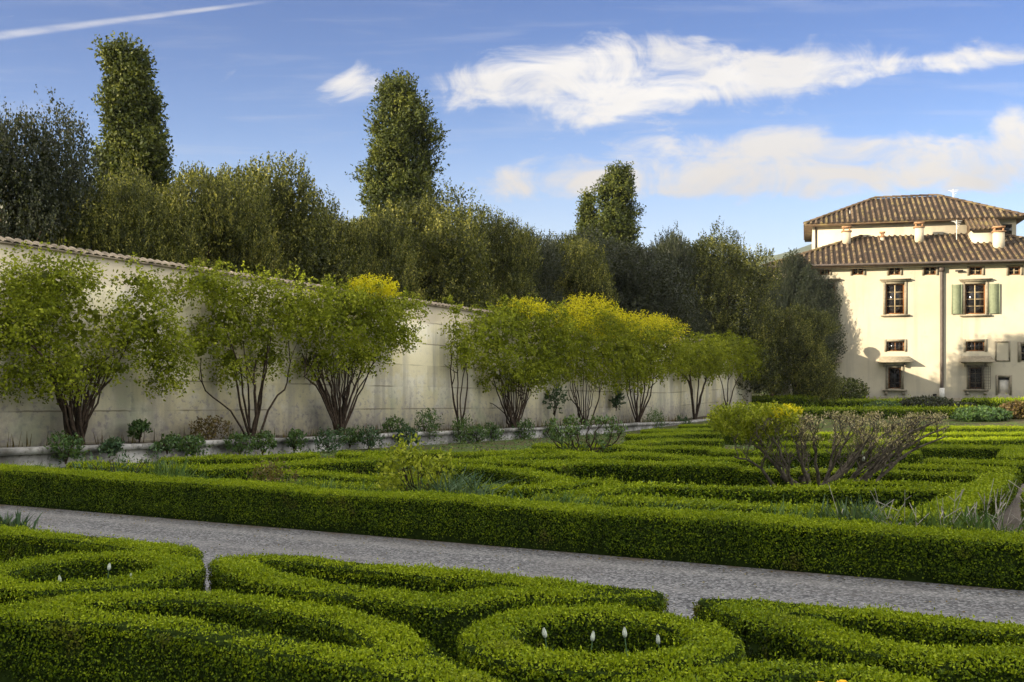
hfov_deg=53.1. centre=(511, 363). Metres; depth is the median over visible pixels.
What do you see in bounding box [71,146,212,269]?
holm oak
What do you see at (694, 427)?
box hedge
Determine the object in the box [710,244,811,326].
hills
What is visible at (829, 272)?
window
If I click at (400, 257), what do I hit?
holm oak
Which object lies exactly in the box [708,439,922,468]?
box hedge
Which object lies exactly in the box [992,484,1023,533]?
cross path
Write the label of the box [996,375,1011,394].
door
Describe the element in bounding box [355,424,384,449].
kerb shrub
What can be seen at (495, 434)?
kerb shrub
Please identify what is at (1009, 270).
window
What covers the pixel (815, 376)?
holm oak
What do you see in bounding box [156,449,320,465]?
box hedge
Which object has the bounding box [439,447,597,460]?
box hedge
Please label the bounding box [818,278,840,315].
window
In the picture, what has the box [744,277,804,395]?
holm oak
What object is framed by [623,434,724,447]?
box hedge
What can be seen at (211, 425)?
kerb shrub
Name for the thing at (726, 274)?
holm oak
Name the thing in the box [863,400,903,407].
round bush
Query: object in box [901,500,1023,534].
iris clump
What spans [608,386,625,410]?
wall climber
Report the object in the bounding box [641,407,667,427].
kerb shrub
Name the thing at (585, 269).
holm oak
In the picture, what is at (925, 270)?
window
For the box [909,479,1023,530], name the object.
dry stalks
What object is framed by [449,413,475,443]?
kerb shrub
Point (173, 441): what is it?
kerb shrub
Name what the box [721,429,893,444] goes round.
box hedge
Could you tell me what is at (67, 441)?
kerb shrub
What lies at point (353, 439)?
kerb shrub
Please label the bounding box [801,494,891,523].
iris clump
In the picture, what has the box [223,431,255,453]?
kerb shrub
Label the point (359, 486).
box hedge
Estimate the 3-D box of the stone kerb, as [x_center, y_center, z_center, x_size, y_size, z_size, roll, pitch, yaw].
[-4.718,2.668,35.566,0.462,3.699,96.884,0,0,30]
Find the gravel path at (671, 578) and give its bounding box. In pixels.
[0,504,1023,625]
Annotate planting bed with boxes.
[63,411,756,445]
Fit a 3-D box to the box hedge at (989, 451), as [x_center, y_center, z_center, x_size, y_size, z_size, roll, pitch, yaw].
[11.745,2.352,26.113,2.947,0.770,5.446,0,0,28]
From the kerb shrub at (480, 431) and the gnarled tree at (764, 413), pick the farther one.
the kerb shrub at (480, 431)
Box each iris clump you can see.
[0,509,42,531]
[117,456,199,477]
[386,464,524,497]
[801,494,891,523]
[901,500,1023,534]
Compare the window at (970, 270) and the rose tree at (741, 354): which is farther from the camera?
the window at (970, 270)
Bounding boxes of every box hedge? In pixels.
[0,461,1023,590]
[0,522,207,606]
[0,581,507,681]
[66,453,398,481]
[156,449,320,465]
[207,548,669,664]
[269,466,448,492]
[288,474,398,491]
[335,446,441,468]
[417,458,621,499]
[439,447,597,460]
[439,448,583,469]
[454,597,746,681]
[529,454,741,486]
[530,428,720,453]
[531,475,973,510]
[570,466,1017,526]
[575,447,766,468]
[611,647,937,681]
[621,442,724,456]
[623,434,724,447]
[640,422,759,433]
[691,594,1023,681]
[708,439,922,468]
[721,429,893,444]
[728,463,901,488]
[752,391,820,407]
[795,402,975,418]
[818,394,910,407]
[829,473,985,490]
[856,423,1023,432]
[873,434,1023,450]
[890,457,1022,491]
[892,430,1023,437]
[919,442,1023,461]
[921,455,1023,483]
[956,615,1023,654]
[961,393,1023,407]
[1019,488,1023,529]
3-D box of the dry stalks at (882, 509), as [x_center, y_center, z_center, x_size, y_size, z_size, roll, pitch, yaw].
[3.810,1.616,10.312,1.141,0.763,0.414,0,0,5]
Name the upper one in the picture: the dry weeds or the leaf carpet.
the dry weeds
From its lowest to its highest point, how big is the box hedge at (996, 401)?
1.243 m
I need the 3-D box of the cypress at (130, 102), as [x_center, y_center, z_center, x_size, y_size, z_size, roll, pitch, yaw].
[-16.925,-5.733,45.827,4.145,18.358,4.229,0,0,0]
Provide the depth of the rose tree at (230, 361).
31.07 m
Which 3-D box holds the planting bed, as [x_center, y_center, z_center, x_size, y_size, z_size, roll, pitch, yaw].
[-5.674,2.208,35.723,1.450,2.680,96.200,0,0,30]
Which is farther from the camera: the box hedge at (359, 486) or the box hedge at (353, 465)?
the box hedge at (353, 465)
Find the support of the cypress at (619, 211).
on the ground at (828, 426)
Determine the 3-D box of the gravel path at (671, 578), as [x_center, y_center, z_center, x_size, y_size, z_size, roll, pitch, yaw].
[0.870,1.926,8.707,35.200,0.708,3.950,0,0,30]
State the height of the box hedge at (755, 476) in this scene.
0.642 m
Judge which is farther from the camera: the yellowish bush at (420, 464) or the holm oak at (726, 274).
the holm oak at (726, 274)
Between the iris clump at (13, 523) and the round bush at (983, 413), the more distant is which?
the round bush at (983, 413)
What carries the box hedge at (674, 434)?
on the ground at (828, 426)
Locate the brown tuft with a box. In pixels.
[247,456,306,484]
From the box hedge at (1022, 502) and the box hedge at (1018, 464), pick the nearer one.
the box hedge at (1022, 502)
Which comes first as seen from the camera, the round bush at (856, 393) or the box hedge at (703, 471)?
the box hedge at (703, 471)
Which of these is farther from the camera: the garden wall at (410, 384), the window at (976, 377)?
the window at (976, 377)
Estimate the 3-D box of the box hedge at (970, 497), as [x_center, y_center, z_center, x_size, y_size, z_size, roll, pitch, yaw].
[5.515,1.899,13.682,9.137,0.854,3.971,0,0,-32]
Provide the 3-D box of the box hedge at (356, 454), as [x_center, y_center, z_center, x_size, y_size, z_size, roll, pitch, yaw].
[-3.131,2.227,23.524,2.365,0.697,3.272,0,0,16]
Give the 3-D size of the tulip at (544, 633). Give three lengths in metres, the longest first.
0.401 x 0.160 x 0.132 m
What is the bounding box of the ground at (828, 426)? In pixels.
[59,386,1023,477]
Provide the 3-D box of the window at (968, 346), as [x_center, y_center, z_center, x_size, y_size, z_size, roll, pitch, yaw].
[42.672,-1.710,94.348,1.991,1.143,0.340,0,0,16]
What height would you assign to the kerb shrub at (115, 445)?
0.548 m
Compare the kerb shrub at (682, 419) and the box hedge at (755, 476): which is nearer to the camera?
the box hedge at (755, 476)
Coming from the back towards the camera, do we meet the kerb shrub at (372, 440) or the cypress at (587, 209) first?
the cypress at (587, 209)
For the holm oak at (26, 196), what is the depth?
31.19 m
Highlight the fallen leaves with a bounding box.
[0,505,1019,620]
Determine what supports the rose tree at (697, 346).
on the planting bed
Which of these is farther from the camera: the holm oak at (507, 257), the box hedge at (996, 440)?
the holm oak at (507, 257)
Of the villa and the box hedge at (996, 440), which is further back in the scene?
the villa
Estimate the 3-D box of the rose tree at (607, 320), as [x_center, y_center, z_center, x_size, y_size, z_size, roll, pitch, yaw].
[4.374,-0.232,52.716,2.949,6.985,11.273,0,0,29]
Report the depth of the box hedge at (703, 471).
18.96 m
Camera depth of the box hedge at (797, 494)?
14.36 m
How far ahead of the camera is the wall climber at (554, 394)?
49.64 m
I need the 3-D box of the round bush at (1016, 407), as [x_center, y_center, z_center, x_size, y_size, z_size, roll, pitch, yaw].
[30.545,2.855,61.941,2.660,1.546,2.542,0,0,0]
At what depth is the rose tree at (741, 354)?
71.92 m
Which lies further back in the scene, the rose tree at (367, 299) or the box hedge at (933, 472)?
the rose tree at (367, 299)
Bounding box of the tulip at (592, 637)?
[590,631,594,654]
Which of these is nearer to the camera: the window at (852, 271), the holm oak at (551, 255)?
the holm oak at (551, 255)
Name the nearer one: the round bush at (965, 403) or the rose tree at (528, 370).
the rose tree at (528, 370)
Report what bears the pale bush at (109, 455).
on the ground at (828, 426)
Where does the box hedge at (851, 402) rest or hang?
on the ground at (828, 426)
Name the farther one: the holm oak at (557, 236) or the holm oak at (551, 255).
the holm oak at (557, 236)
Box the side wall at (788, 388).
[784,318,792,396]
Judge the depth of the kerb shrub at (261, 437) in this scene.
29.81 m
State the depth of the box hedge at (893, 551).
10.99 m
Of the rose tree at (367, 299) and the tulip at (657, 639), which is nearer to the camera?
the tulip at (657, 639)
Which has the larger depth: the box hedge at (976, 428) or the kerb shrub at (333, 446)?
the box hedge at (976, 428)
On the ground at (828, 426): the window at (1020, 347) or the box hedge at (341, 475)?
the box hedge at (341, 475)
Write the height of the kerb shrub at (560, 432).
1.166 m
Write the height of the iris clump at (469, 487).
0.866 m
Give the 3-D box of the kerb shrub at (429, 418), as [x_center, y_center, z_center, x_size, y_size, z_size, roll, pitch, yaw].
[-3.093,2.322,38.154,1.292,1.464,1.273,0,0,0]
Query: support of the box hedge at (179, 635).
on the ground at (828, 426)
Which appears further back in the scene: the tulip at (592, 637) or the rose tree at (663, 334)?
the rose tree at (663, 334)
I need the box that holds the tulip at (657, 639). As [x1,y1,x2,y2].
[656,635,659,647]
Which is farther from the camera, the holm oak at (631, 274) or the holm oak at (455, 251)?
the holm oak at (631, 274)
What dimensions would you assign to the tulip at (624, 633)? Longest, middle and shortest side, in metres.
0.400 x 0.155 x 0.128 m
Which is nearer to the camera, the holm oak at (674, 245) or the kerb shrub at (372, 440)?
the kerb shrub at (372, 440)
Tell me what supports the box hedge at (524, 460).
on the ground at (828, 426)
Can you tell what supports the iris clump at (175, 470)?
on the ground at (828, 426)
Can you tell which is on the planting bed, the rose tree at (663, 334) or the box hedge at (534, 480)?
the rose tree at (663, 334)
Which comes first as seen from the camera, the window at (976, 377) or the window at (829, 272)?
the window at (976, 377)
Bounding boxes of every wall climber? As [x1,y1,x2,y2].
[542,383,570,415]
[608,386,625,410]
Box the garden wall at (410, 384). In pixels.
[0,236,751,447]
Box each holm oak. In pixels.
[0,84,108,251]
[17,165,159,261]
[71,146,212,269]
[150,160,291,283]
[190,150,368,289]
[294,184,394,298]
[334,205,434,303]
[353,169,505,311]
[437,202,544,316]
[486,215,572,315]
[536,229,619,329]
[544,229,569,291]
[572,222,699,337]
[628,221,719,338]
[672,216,793,403]
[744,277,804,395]
[752,302,844,404]
[754,247,848,395]
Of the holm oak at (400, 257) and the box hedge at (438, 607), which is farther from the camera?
the holm oak at (400, 257)
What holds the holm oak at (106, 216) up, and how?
on the ground at (828, 426)
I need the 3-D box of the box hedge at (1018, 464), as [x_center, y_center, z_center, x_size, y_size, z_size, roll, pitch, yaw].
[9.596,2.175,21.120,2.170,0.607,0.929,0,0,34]
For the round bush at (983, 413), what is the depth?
59.17 m
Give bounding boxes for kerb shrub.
[43,430,89,463]
[97,436,124,457]
[126,418,152,442]
[153,431,182,453]
[176,433,212,456]
[189,415,233,439]
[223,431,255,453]
[251,429,277,454]
[283,428,308,451]
[313,425,347,452]
[339,425,363,447]
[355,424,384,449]
[381,414,408,432]
[394,423,422,446]
[414,407,444,440]
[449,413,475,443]
[468,423,489,442]
[484,421,505,440]
[510,418,536,439]
[541,419,564,437]
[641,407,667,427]
[674,414,693,423]
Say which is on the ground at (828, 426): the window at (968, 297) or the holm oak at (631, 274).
the holm oak at (631, 274)
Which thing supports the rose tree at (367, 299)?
on the planting bed
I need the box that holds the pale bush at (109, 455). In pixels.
[70,443,175,475]
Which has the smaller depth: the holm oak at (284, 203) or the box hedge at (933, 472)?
the box hedge at (933, 472)
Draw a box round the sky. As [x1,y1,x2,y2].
[0,0,1023,260]
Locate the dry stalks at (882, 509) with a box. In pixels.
[828,484,950,524]
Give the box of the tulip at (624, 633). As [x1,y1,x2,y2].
[622,627,628,655]
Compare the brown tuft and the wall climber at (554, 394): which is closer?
the brown tuft
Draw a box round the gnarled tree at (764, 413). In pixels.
[703,399,948,488]
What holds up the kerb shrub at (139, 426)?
on the planting bed
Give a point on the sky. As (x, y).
(768, 118)
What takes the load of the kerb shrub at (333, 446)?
on the ground at (828, 426)
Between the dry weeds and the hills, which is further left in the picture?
the dry weeds
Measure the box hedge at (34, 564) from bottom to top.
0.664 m
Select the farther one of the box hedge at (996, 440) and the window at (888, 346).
the window at (888, 346)
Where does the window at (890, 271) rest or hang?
in the villa
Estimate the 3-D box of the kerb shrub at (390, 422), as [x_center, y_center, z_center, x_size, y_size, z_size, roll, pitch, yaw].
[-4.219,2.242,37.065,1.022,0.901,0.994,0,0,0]
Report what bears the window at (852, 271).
in the villa
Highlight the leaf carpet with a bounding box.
[0,460,955,528]
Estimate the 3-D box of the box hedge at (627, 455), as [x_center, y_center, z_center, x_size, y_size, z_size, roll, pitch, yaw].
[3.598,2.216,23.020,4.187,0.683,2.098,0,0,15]
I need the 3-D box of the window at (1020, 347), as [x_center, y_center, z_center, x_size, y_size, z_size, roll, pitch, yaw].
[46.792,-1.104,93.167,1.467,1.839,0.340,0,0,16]
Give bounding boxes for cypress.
[86,31,185,205]
[345,68,450,278]
[573,186,598,241]
[577,160,646,310]
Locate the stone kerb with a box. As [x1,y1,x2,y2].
[0,418,709,467]
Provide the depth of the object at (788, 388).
84.38 m
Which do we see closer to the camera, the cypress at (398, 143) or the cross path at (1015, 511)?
the cross path at (1015, 511)
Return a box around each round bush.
[816,376,869,399]
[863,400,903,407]
[899,395,956,407]
[949,405,1012,421]
[952,402,977,406]
[996,399,1023,418]
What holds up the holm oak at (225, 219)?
on the ground at (828, 426)
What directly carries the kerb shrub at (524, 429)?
on the ground at (828, 426)
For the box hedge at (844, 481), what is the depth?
15.43 m
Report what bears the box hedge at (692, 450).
on the ground at (828, 426)
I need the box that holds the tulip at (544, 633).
[542,628,553,650]
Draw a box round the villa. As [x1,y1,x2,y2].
[762,189,1023,400]
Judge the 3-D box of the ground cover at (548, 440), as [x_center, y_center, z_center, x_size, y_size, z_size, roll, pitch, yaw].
[4.311,2.662,30.773,19.575,1.678,36.471,0,0,30]
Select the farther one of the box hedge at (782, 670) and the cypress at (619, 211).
the cypress at (619, 211)
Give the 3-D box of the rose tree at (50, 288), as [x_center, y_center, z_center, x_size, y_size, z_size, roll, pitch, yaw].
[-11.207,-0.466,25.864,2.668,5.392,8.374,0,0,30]
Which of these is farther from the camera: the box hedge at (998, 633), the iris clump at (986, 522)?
the iris clump at (986, 522)
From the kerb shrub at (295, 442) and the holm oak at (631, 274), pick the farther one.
the holm oak at (631, 274)
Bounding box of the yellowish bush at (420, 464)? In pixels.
[372,432,465,491]
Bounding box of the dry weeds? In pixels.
[0,413,683,446]
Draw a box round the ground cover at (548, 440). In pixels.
[35,432,985,488]
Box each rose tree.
[0,239,206,444]
[162,257,322,438]
[271,272,434,434]
[437,294,485,428]
[452,293,578,427]
[534,292,647,424]
[610,309,695,422]
[667,331,731,418]
[694,329,768,409]
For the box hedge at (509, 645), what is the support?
on the ground at (828, 426)
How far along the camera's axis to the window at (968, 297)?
94.40 m
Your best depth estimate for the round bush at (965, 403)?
73.49 m
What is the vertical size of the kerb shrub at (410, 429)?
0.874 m
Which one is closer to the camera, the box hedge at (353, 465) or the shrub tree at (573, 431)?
the box hedge at (353, 465)
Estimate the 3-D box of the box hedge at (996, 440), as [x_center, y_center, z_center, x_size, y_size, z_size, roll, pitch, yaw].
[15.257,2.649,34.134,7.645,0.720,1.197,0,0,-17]
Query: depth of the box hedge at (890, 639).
5.50 m
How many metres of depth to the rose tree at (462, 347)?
41.50 m
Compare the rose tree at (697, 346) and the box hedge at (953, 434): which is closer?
the box hedge at (953, 434)
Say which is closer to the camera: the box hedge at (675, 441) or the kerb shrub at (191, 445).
the kerb shrub at (191, 445)
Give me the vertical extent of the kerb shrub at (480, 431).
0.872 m
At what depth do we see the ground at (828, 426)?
44.96 m
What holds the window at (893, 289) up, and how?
in the villa
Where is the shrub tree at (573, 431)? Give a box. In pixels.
[542,413,627,452]
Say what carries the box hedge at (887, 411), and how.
on the ground at (828, 426)
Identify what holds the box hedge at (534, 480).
on the ground at (828, 426)
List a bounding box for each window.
[818,270,831,274]
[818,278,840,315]
[850,269,865,274]
[878,356,912,394]
[880,278,910,315]
[884,339,906,351]
[887,268,902,274]
[922,267,938,274]
[951,278,999,315]
[959,356,995,394]
[964,339,986,351]
[967,266,984,274]
[1006,265,1022,274]
[1018,342,1023,361]
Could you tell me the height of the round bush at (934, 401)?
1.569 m

